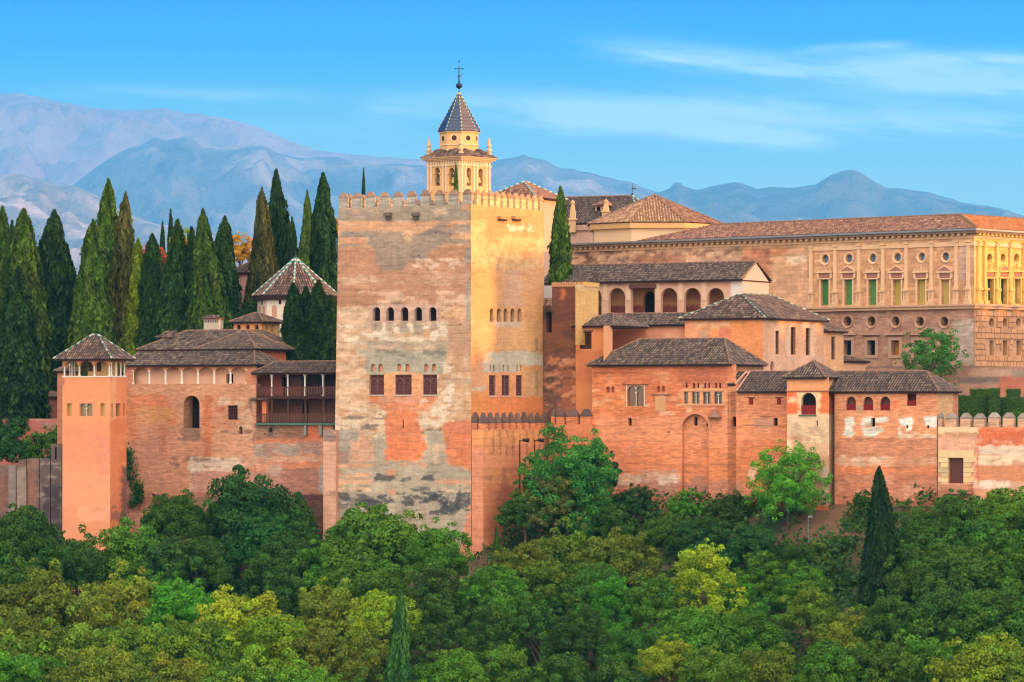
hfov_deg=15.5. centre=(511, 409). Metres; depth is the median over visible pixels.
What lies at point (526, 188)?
chapel
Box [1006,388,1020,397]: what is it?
clipped hedge
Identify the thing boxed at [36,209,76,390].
cypress tree
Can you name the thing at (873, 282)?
window
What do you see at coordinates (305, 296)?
cypress tree
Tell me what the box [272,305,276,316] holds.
window
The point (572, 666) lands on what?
broadleaf tree
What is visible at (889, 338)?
window frame
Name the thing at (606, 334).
corner house
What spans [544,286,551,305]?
white house
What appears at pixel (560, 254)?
cypress tree
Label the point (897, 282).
window
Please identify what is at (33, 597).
broadleaf tree
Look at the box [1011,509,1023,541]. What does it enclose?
broadleaf tree
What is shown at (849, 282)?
window
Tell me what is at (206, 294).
cypress tree
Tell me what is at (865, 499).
bush
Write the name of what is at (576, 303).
square turret
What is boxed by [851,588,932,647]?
broadleaf tree
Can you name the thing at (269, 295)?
octagonal hall
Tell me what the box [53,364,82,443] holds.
turret
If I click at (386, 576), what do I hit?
broadleaf tree
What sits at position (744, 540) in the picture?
broadleaf tree
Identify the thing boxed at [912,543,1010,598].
broadleaf tree
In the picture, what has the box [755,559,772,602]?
cypress tree
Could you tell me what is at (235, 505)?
broadleaf tree
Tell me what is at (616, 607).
broadleaf tree
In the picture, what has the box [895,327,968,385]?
broadleaf tree
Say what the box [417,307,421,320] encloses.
window
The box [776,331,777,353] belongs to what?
window
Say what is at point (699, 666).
broadleaf tree
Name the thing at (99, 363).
window
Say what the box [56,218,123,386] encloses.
cypress tree
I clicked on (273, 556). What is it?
broadleaf tree
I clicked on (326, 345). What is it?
cypress tree
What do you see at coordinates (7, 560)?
broadleaf tree
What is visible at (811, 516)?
street lamp
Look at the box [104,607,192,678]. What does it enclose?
broadleaf tree
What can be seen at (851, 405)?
window
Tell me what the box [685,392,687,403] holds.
window
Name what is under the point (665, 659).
broadleaf tree
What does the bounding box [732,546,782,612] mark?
broadleaf tree
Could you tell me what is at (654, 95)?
sky
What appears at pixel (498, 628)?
broadleaf tree
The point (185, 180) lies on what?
rocky ridge
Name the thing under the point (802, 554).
broadleaf tree
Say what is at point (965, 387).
garden wall
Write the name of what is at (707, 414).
brick hall
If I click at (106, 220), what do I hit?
cypress tree
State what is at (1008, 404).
clipped hedge
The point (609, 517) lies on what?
broadleaf tree
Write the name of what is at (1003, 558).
broadleaf tree
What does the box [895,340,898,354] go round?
window
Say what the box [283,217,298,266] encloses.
cypress tree
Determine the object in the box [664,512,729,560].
broadleaf tree
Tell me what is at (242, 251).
broadleaf tree
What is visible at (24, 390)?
cypress tree
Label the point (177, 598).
broadleaf tree
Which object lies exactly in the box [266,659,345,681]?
broadleaf tree
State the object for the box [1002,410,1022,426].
bush
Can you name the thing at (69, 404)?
window
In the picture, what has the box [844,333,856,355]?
window frame
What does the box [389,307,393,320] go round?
window
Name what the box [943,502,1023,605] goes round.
broadleaf tree
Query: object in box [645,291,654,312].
doorway
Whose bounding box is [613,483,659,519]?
broadleaf tree
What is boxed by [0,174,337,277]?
limestone hill
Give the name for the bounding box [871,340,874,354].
window
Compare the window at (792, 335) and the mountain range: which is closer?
the window at (792, 335)
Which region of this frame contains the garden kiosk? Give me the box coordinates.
[48,390,56,418]
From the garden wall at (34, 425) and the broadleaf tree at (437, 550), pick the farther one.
the garden wall at (34, 425)
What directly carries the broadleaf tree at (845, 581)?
on the ground
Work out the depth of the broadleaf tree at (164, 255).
465.68 m
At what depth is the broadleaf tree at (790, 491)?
391.45 m
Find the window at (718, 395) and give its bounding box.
[715,392,721,403]
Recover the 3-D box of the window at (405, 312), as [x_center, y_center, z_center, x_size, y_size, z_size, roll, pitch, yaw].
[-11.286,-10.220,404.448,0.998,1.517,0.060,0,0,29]
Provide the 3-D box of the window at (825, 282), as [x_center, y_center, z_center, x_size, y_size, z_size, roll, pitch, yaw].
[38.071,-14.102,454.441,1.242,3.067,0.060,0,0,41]
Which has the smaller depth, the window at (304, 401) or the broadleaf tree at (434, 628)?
the broadleaf tree at (434, 628)
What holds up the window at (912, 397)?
in the arched wing at (886, 421)
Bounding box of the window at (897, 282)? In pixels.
[895,280,900,304]
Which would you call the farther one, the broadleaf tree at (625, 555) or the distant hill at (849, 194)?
the distant hill at (849, 194)
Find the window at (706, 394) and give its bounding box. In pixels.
[703,392,709,403]
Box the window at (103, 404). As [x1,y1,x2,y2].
[102,403,104,415]
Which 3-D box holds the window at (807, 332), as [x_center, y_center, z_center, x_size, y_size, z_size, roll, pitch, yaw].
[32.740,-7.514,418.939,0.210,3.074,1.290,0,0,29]
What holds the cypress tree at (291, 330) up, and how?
on the ground
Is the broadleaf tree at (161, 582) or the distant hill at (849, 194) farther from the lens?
the distant hill at (849, 194)
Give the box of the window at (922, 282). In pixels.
[920,280,924,304]
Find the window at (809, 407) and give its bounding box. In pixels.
[802,393,815,414]
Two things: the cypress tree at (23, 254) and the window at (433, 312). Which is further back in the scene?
the cypress tree at (23, 254)
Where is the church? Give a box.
[565,183,638,263]
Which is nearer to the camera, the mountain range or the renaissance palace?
the renaissance palace
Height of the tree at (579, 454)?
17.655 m
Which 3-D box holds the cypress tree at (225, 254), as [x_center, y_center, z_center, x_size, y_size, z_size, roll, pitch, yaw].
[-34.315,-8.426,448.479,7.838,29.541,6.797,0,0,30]
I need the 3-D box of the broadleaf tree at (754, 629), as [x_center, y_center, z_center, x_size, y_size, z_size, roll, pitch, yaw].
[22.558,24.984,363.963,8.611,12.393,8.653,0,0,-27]
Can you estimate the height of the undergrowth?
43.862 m
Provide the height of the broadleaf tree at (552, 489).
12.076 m
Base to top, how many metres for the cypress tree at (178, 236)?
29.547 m
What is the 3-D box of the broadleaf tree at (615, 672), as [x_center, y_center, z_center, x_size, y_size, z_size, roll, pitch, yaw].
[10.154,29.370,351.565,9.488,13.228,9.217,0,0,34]
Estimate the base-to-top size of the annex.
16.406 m
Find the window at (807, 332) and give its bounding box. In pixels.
[806,328,808,354]
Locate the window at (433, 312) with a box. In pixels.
[431,308,435,320]
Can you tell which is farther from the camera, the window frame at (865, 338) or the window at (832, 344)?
the window frame at (865, 338)
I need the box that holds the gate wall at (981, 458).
[938,412,1023,507]
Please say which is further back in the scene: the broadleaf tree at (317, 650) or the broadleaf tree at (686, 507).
the broadleaf tree at (686, 507)
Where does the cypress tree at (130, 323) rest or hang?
on the ground
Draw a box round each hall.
[136,315,295,422]
[252,251,336,336]
[585,337,791,506]
[678,293,830,369]
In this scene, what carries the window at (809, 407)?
in the oratory tower at (810, 410)
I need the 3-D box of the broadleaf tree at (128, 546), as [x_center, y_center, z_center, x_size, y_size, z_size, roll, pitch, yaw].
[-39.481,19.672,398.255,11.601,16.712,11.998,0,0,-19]
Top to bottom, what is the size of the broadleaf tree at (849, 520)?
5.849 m
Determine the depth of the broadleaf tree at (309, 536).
397.23 m
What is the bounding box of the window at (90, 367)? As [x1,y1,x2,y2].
[88,362,92,370]
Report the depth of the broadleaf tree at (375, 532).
386.15 m
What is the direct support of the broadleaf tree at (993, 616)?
on the ground
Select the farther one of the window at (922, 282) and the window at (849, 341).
the window at (849, 341)
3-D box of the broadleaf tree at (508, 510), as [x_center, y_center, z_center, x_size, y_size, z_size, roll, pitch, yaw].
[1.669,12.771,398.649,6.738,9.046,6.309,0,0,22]
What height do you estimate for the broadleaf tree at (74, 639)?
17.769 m
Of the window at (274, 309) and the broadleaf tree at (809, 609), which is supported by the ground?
the broadleaf tree at (809, 609)
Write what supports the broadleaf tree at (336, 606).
on the ground
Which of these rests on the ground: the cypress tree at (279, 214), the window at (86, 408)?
the cypress tree at (279, 214)
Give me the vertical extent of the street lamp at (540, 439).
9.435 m
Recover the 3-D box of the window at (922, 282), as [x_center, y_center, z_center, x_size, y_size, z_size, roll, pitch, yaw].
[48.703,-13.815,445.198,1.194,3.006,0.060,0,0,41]
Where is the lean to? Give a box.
[844,355,870,369]
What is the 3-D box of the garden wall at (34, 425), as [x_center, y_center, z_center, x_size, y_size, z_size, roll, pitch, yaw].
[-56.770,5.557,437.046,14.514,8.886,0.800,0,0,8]
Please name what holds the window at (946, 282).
in the renaissance palace
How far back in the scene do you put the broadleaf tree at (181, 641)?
359.82 m
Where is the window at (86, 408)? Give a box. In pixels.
[80,403,91,415]
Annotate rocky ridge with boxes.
[74,137,656,244]
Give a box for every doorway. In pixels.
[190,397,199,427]
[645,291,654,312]
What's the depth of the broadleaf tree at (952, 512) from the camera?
376.81 m
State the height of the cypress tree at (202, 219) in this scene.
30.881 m
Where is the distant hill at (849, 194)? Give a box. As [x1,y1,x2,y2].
[639,170,1023,222]
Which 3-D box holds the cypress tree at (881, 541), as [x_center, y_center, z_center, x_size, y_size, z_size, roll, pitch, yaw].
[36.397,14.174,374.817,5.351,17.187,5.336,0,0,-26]
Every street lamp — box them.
[519,438,528,491]
[534,438,543,525]
[808,515,812,548]
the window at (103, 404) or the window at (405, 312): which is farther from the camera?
the window at (103, 404)
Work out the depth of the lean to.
432.93 m
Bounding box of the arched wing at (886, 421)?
[829,370,962,506]
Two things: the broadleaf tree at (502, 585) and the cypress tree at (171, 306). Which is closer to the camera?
the broadleaf tree at (502, 585)
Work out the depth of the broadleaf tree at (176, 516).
400.69 m
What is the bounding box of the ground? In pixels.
[55,423,1020,681]
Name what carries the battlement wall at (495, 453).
on the ground
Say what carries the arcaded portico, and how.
on the ground
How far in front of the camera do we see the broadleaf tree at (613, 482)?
401.35 m
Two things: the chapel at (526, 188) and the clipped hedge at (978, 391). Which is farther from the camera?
the chapel at (526, 188)
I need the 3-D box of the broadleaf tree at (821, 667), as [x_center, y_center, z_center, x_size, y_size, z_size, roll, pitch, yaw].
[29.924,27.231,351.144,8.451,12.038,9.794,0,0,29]
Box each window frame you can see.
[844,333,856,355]
[861,333,880,357]
[884,333,904,357]
[908,333,924,357]
[937,333,952,352]
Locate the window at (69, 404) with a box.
[68,403,71,415]
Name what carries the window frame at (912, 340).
in the renaissance palace
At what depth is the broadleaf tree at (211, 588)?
396.54 m
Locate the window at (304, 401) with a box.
[304,401,307,422]
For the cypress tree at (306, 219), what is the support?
on the ground
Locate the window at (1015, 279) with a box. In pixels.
[1015,279,1016,303]
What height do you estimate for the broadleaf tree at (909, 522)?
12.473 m
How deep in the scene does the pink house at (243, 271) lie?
452.58 m
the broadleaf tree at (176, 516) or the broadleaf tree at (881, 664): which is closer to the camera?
the broadleaf tree at (881, 664)
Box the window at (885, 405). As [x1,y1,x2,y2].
[881,397,889,409]
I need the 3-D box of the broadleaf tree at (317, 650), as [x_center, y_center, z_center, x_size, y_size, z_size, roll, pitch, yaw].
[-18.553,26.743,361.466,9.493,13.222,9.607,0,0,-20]
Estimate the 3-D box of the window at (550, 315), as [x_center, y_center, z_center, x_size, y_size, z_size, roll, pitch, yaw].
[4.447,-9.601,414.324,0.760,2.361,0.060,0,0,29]
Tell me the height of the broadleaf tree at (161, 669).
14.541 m
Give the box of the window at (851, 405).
[847,397,855,409]
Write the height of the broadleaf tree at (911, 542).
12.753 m
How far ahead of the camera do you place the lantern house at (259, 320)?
435.37 m
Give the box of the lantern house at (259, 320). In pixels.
[229,312,281,335]
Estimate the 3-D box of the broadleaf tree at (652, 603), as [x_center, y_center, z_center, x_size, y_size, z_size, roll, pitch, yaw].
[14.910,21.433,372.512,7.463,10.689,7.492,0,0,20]
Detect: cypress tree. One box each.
[0,206,11,314]
[0,265,52,439]
[5,207,57,391]
[10,219,14,242]
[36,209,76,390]
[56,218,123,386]
[96,178,118,292]
[108,191,135,365]
[119,237,143,375]
[133,232,164,350]
[145,241,189,344]
[159,220,165,266]
[166,209,172,257]
[166,218,186,268]
[182,226,195,297]
[184,224,233,329]
[187,208,213,300]
[214,215,243,325]
[243,187,278,310]
[268,168,298,269]
[278,282,305,360]
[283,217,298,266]
[297,228,309,266]
[300,190,311,265]
[300,286,310,329]
[302,279,327,360]
[308,172,337,304]
[314,294,336,426]
[361,167,365,195]
[383,590,413,681]
[453,163,458,192]
[492,526,499,569]
[547,185,572,285]
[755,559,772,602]
[856,466,900,608]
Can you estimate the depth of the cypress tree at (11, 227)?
461.71 m
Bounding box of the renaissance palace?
[571,213,1023,366]
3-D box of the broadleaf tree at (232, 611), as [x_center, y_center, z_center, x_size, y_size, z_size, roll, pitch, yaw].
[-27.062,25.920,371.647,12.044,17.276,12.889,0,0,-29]
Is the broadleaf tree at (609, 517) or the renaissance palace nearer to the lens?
the broadleaf tree at (609, 517)
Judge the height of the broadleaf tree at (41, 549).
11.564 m
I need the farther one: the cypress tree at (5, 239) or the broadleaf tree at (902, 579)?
the cypress tree at (5, 239)
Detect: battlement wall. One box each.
[471,412,548,556]
[549,409,594,495]
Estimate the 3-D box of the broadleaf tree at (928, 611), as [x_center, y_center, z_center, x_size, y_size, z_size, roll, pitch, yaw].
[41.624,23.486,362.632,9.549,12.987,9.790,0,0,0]
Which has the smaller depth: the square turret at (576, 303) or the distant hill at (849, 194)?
the square turret at (576, 303)
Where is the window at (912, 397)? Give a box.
[907,394,915,405]
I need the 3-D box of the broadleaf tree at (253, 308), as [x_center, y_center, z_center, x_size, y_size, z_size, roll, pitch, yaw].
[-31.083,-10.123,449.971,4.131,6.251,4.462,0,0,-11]
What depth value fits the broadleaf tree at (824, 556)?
384.34 m
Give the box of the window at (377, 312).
[375,308,379,320]
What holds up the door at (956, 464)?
in the gate wall at (981, 458)
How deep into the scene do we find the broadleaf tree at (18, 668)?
353.90 m
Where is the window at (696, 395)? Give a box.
[692,392,699,403]
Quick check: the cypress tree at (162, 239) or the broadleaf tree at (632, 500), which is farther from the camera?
the cypress tree at (162, 239)
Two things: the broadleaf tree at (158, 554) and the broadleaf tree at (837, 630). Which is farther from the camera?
the broadleaf tree at (158, 554)
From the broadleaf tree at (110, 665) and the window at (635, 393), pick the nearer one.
the broadleaf tree at (110, 665)
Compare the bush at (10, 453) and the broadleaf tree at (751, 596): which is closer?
the broadleaf tree at (751, 596)
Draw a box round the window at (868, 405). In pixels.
[864,397,872,409]
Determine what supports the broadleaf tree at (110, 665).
on the ground
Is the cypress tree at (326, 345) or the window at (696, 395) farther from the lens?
the cypress tree at (326, 345)
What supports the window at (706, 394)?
in the brick hall
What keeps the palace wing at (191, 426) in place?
on the ground
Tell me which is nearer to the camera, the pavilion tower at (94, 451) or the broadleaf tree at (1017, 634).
the broadleaf tree at (1017, 634)
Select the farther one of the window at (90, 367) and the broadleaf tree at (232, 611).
the window at (90, 367)
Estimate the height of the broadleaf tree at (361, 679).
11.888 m
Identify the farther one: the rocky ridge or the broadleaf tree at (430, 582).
the rocky ridge
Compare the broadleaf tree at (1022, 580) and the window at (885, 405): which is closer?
the broadleaf tree at (1022, 580)
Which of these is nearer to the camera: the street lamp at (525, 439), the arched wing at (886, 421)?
the arched wing at (886, 421)
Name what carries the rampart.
on the ground
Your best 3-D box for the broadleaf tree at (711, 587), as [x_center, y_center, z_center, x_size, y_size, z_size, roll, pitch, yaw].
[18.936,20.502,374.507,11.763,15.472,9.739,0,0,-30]
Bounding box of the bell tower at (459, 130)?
[420,61,497,201]
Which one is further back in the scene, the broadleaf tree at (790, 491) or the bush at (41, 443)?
the bush at (41, 443)
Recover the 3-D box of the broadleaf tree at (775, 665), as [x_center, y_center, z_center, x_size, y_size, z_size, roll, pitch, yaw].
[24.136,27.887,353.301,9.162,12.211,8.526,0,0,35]
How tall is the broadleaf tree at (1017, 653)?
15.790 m
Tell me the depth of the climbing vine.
428.43 m
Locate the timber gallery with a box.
[249,360,335,434]
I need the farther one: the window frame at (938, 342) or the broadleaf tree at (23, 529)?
the window frame at (938, 342)
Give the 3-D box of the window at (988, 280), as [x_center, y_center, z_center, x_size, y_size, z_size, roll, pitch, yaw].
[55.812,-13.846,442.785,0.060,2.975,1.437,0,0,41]
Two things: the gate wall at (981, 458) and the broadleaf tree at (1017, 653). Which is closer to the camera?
the broadleaf tree at (1017, 653)
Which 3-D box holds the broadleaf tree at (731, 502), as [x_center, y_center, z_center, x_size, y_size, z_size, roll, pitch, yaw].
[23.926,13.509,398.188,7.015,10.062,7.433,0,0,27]
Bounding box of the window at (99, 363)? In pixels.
[97,362,100,370]
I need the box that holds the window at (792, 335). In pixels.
[791,327,794,354]
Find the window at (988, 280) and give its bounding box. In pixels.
[987,279,989,300]
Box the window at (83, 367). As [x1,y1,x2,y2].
[81,362,85,370]
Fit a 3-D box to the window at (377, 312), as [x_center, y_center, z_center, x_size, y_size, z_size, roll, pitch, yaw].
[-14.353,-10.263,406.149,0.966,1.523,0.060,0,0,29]
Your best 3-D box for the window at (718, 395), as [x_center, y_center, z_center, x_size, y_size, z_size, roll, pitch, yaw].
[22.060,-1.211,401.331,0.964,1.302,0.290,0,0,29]
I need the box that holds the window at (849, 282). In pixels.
[847,280,851,304]
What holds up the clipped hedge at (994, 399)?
on the ground
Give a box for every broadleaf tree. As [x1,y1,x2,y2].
[0,502,64,566]
[0,539,32,603]
[0,557,92,645]
[0,606,53,674]
[0,635,68,681]
[16,536,87,590]
[19,604,131,680]
[42,645,141,681]
[44,524,112,596]
[65,559,168,647]
[87,517,191,595]
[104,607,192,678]
[122,530,194,578]
[130,563,195,627]
[133,650,211,681]
[139,577,218,627]
[140,488,215,543]
[143,244,166,263]
[151,613,255,680]
[156,535,237,588]
[167,227,196,250]
[182,584,295,671]
[192,554,255,596]
[198,655,292,681]
[200,464,311,597]
[210,613,319,681]
[224,510,319,565]
[232,231,252,265]
[237,535,322,611]
[241,299,256,315]
[259,566,307,620]
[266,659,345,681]
[276,618,356,681]
[282,497,316,531]
[286,526,327,598]
[291,533,365,596]
[293,576,385,645]
[315,501,447,649]
[327,620,389,681]
[328,551,421,678]
[335,666,384,681]
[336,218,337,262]
[343,588,422,645]
[399,517,474,592]
[403,559,484,659]
[409,593,483,681]
[409,647,490,681]
[450,597,529,671]
[455,564,530,668]
[482,639,543,681]
[486,539,558,646]
[492,591,586,671]
[493,487,556,553]
[505,555,581,668]
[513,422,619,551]
[513,473,591,540]
[517,516,607,591]
[524,651,592,681]
[544,561,630,670]
[544,603,612,655]
[564,451,623,502]
[571,572,646,642]
[572,654,654,681]
[575,497,638,538]
[575,526,664,587]
[596,614,669,681]
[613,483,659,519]
[624,572,697,679]
[631,511,684,546]
[633,634,692,681]
[641,604,738,657]
[645,538,750,633]
[663,488,711,519]
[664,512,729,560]
[674,643,753,681]
[701,574,778,661]
[703,490,760,533]
[710,603,792,661]
[717,521,784,571]
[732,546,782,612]
[737,642,811,681]
[744,438,832,527]
[763,560,836,611]
[769,539,818,575]
[776,581,848,672]
[791,637,872,681]
[807,531,855,566]
[807,605,885,659]
[809,539,846,572]
[813,562,856,595]
[838,633,927,681]
[841,506,868,532]
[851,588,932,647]
[883,533,947,601]
[892,496,939,553]
[892,619,965,681]
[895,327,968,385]
[898,519,964,567]
[901,587,982,645]
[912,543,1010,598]
[923,632,1023,681]
[924,488,999,541]
[940,578,1023,655]
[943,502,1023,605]
[970,485,1023,536]
[983,535,1023,594]
[983,647,1023,681]
[1000,595,1023,649]
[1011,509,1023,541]
[1019,567,1023,599]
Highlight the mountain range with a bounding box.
[0,93,427,185]
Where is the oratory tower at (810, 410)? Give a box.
[781,359,839,509]
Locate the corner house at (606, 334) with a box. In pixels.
[570,312,689,413]
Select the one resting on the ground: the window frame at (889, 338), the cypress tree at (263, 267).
the cypress tree at (263, 267)
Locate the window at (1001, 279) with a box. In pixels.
[1001,279,1002,303]
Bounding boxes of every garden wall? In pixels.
[0,419,56,464]
[865,367,1023,381]
[949,382,1023,414]
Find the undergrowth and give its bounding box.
[54,482,989,681]
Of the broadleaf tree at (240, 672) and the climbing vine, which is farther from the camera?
the climbing vine
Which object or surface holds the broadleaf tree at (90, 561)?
on the ground
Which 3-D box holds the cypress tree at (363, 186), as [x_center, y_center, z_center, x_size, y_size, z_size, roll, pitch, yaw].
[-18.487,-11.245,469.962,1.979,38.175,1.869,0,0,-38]
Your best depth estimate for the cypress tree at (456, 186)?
439.90 m
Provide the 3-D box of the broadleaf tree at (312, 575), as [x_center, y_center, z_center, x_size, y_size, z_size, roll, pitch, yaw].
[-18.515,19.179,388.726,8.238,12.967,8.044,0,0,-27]
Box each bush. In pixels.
[0,422,43,463]
[19,425,56,459]
[44,425,56,443]
[851,489,871,507]
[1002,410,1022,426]
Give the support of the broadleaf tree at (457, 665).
on the ground
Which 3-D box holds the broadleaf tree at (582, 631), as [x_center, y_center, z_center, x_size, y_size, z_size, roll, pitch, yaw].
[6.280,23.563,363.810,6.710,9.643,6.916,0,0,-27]
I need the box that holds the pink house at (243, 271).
[236,261,249,307]
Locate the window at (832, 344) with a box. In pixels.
[831,337,833,359]
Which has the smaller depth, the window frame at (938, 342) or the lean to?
the lean to
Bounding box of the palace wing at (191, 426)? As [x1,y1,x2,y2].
[122,350,332,535]
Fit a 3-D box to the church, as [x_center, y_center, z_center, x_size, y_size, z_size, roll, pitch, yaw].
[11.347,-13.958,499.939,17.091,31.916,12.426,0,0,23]
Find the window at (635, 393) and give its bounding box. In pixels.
[628,386,643,405]
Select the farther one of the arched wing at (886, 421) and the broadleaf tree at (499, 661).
the arched wing at (886, 421)
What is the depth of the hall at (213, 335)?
429.88 m
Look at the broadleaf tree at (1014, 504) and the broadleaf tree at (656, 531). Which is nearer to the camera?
the broadleaf tree at (1014, 504)
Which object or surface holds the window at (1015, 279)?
in the renaissance palace
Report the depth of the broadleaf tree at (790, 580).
378.16 m
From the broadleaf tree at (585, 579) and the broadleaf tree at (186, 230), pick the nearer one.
the broadleaf tree at (585, 579)
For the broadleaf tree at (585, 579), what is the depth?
378.81 m
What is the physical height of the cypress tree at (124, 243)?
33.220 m
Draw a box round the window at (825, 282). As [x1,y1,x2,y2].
[823,280,828,304]
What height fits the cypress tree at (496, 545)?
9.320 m
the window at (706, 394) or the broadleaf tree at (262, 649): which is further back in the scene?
the window at (706, 394)
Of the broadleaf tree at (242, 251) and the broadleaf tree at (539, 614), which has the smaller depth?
the broadleaf tree at (539, 614)
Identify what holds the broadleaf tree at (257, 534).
on the ground
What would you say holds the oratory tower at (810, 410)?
on the ground
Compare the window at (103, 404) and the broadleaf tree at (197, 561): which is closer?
the broadleaf tree at (197, 561)
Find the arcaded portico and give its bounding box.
[544,260,772,315]
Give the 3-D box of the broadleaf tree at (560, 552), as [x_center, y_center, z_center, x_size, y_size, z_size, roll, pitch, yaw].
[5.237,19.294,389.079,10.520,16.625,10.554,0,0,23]
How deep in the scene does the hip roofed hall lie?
412.54 m
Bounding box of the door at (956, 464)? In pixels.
[950,458,962,482]
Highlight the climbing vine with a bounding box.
[126,443,145,513]
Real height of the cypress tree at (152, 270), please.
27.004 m
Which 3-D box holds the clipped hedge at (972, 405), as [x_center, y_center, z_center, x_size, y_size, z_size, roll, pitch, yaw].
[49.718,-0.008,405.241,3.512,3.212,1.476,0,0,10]
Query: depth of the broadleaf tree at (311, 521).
405.87 m
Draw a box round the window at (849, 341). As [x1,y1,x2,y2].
[847,340,850,354]
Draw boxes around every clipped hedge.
[958,394,988,423]
[969,388,988,395]
[988,388,1000,414]
[1000,397,1023,424]
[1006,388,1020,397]
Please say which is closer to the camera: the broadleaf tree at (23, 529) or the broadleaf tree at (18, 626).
the broadleaf tree at (18, 626)
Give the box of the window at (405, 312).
[403,308,407,320]
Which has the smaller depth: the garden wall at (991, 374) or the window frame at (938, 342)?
the garden wall at (991, 374)
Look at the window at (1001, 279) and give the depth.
445.34 m
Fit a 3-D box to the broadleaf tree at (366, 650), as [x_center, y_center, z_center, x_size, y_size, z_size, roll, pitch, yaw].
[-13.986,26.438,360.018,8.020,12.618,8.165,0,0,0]
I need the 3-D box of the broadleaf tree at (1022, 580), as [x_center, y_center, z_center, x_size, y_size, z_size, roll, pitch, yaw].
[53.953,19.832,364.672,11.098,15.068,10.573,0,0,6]
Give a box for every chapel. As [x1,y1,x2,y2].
[493,181,567,276]
[586,194,722,242]
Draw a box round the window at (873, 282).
[871,280,875,304]
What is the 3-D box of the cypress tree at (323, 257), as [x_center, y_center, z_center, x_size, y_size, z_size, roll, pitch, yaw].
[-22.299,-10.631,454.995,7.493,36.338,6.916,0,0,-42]
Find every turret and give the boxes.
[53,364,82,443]
[543,282,598,425]
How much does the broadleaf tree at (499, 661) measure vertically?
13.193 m
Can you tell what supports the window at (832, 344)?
in the annex
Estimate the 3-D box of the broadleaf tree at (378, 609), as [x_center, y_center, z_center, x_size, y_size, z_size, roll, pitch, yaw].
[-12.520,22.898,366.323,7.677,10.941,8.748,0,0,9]
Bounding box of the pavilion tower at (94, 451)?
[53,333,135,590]
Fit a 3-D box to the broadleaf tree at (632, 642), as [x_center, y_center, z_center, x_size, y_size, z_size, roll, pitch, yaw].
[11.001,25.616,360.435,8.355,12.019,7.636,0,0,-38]
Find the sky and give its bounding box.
[0,0,1023,215]
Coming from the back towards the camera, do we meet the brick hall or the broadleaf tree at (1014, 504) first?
the brick hall
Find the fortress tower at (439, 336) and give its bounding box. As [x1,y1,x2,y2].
[323,189,543,556]
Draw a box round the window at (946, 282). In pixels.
[944,280,948,303]
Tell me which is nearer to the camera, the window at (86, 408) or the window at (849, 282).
the window at (86, 408)
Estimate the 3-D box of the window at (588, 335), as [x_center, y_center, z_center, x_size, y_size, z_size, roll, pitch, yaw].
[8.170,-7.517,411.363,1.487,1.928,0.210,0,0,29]
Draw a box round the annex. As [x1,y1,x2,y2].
[824,322,849,370]
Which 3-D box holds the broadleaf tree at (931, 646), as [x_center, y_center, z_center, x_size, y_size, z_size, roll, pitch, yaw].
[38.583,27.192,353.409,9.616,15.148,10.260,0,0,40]
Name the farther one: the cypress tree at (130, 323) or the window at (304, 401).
the cypress tree at (130, 323)
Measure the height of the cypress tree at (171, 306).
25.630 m
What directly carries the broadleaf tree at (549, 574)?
on the ground
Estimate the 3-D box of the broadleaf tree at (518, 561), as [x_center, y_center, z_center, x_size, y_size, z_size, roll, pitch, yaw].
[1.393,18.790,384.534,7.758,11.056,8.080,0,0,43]
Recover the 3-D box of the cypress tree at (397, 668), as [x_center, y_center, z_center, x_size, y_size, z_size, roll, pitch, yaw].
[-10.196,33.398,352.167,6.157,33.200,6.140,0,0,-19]
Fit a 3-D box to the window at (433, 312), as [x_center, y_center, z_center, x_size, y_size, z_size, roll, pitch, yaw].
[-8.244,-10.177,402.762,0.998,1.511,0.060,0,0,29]
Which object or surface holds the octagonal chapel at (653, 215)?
on the ground
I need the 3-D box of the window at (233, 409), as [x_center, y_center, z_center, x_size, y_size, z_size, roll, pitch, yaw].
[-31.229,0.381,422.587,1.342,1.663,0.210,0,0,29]
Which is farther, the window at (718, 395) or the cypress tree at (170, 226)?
the cypress tree at (170, 226)
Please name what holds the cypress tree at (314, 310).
on the ground
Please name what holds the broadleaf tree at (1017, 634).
on the ground
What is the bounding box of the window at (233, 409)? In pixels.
[229,405,237,419]
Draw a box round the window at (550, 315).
[549,312,551,331]
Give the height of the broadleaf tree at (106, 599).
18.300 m
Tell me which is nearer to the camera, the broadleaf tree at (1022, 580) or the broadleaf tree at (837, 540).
the broadleaf tree at (1022, 580)
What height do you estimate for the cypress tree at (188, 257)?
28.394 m
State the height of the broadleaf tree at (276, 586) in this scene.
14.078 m
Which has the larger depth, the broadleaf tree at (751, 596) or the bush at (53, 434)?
the bush at (53, 434)
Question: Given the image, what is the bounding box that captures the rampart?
[0,444,61,562]
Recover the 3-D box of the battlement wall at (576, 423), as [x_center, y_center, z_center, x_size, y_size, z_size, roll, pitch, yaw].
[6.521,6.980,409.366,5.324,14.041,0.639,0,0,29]
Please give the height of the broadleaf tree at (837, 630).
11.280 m
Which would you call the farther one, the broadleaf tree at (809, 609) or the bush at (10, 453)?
the bush at (10, 453)
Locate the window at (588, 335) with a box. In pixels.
[580,332,591,348]
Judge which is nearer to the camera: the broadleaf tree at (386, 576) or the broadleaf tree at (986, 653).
the broadleaf tree at (986, 653)
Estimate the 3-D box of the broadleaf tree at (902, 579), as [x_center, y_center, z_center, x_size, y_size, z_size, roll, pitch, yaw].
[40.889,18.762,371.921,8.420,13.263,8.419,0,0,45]

